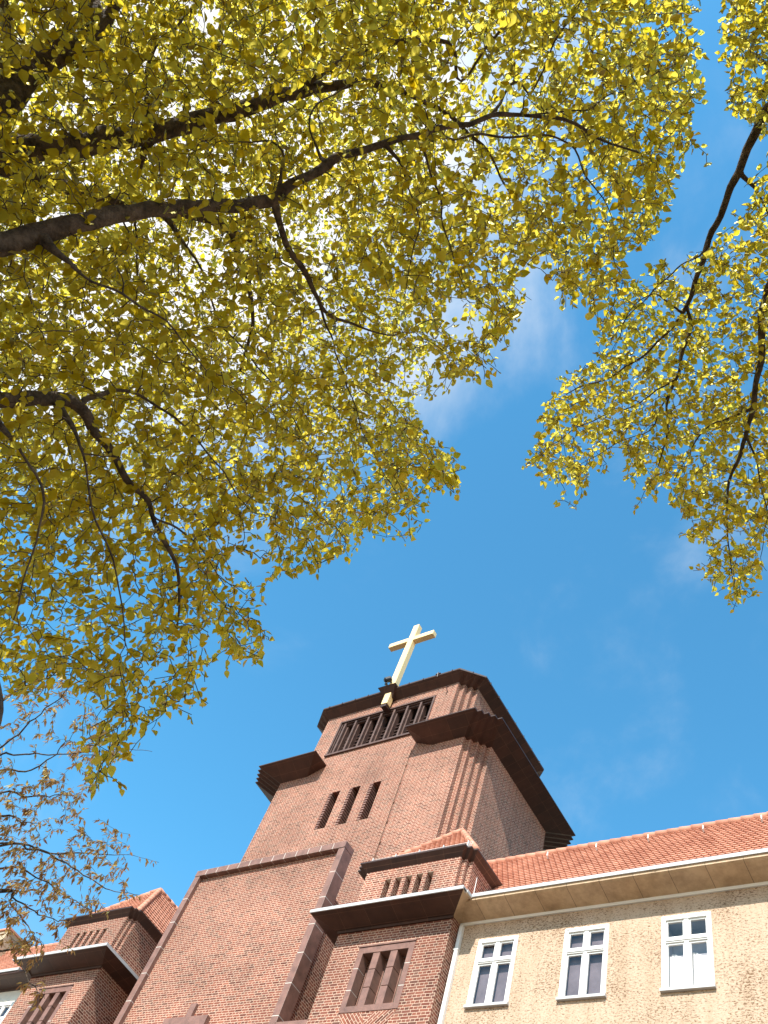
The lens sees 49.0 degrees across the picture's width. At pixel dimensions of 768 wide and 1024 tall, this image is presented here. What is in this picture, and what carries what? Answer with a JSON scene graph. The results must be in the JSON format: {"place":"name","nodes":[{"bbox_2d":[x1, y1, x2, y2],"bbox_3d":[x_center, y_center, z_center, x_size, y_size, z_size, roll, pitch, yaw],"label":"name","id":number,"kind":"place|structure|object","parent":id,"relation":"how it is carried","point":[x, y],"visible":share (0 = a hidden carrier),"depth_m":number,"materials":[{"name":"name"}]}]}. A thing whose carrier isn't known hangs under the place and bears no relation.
{"place":"outdoors","nodes":[
{"label":"outdoors","id":0,"kind":"place"},
{"bbox_2d":[0,0,767,946],"label":"sky","id":1,"kind":"structure","parent":0,"point":[640,698],"materials":[{"name":"blue"}]},
{"bbox_2d":[241,668,575,904],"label":"church tower","id":2,"kind":"structure","parent":0,"point":[421,761],"depth_m":34.96,"materials":[{"name":"brick"}]},
{"bbox_2d":[314,793,336,829],"bbox_3d":[-2.160,12.803,35.322,0.566,2.028,0.836,-23,-71,27],"label":"slot window","id":3,"kind":"structure","parent":2,"relation":"in","point":[328,807],"depth_m":35.38,"materials":[{"name":"brick"}]},
{"bbox_2d":[335,788,356,824],"bbox_3d":[-1.276,12.432,34.825,0.566,2.028,0.836,-23,-71,27],"label":"slot window","id":4,"kind":"structure","parent":2,"relation":"in","point":[352,794],"depth_m":34.86,"materials":[{"name":"brick"}]},
{"bbox_2d":[357,783,377,820],"bbox_3d":[-0.392,12.061,34.328,0.566,2.028,0.836,-23,-71,27],"label":"slot window","id":5,"kind":"structure","parent":2,"relation":"in","point":[365,810],"depth_m":34.38,"materials":[{"name":"brick"}]},
{"bbox_2d":[324,695,435,756],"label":"belfry window","id":6,"kind":"structure","parent":2,"relation":"in","point":[370,730],"depth_m":39.03,"materials":[{"name":"brown brick"}]},
{"bbox_2d":[384,676,391,685],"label":"floodlight","id":7,"kind":"object","parent":2,"relation":"on","point":[388,679],"visible":1,"depth_m":40.74,"materials":[{"name":"black metal"}]},
{"bbox_2d":[381,624,436,712],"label":"cross","id":8,"kind":"object","parent":2,"relation":"on","point":[412,641],"visible":1,"depth_m":43.08,"materials":[{"name":"metal"}]},
{"label":"ground","id":9,"kind":"structure","parent":0,"visible":0},
{"bbox_2d":[0,927,58,1023],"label":"plastered wing","id":10,"kind":"structure","parent":9,"relation":"on","point":[12,975],"depth_m":31.14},
{"bbox_2d":[0,1002,14,1023],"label":"window","id":11,"kind":"structure","parent":10,"relation":"in","point":[4,1007],"depth_m":30.34,"materials":[{"name":"white paint"}]},
{"bbox_2d":[0,656,155,1011],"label":"young leaf tree","id":12,"kind":"object","parent":9,"relation":"on","point":[57,891],"visible":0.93,"depth_m":15.52,"materials":[{"name":"brown plant"}]},
{"bbox_2d":[1,888,177,1023],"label":"brick pavilion","id":13,"kind":"structure","parent":9,"relation":"on","point":[94,978],"depth_m":29.39,"materials":[{"name":"brick"}]},
{"bbox_2d":[17,983,73,1023],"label":"window","id":14,"kind":"structure","parent":13,"relation":"in","point":[54,996],"depth_m":28.56,"materials":[{"name":"stone"}]},
{"bbox_2d":[113,841,353,1023],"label":"gable wall","id":15,"kind":"structure","parent":9,"relation":"on","point":[248,942],"depth_m":26.90,"materials":[{"name":"brick"}]},
{"bbox_2d":[0,0,711,800],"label":"broadleaf tree","id":16,"kind":"object","parent":9,"relation":"on","point":[32,60],"visible":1,"depth_m":6.18,"materials":[{"name":"yellow plant"}]},
{"bbox_2d":[275,828,502,1023],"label":"brick pavilion","id":17,"kind":"structure","parent":9,"relation":"on","point":[392,932],"depth_m":22.64,"materials":[{"name":"brick"}]},
{"bbox_2d":[338,938,416,1013],"bbox_3d":[-0.058,12.197,21.910,1.870,1.900,0.460,-23,-71,27],"label":"window","id":18,"kind":"structure","parent":17,"relation":"in","point":[382,986],"depth_m":21.97,"materials":[{"name":"stone"}]},
{"bbox_2d":[437,811,767,1023],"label":"plastered wing","id":19,"kind":"structure","parent":9,"relation":"on","point":[669,926],"depth_m":19.65,"materials":[{"name":"beige paint"}]},
{"bbox_2d":[463,935,518,1009],"bbox_3d":[2.768,11.402,20.631,1.180,1.825,0.585,-23,-71,27],"label":"window","id":20,"kind":"structure","parent":19,"relation":"in","point":[492,974],"depth_m":20.62,"materials":[{"name":"white paint"}]},
{"bbox_2d":[556,924,609,1001],"bbox_3d":[4.652,10.432,19.470,1.180,1.825,0.235,-23,-71,27],"label":"window","id":21,"kind":"structure","parent":19,"relation":"in","point":[583,975],"depth_m":19.50,"materials":[{"name":"white paint"}]},
{"bbox_2d":[659,911,716,992],"bbox_3d":[6.713,9.747,18.411,1.180,1.825,0.585,-23,-71,27],"label":"window","id":22,"kind":"structure","parent":19,"relation":"in","point":[687,953],"depth_m":18.42,"materials":[{"name":"white paint"}]},
{"bbox_2d":[522,0,767,612],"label":"broadleaf tree","id":23,"kind":"object","parent":9,"relation":"on","point":[749,18],"visible":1,"depth_m":8.25,"materials":[{"name":"yellow plant"}]}
]}

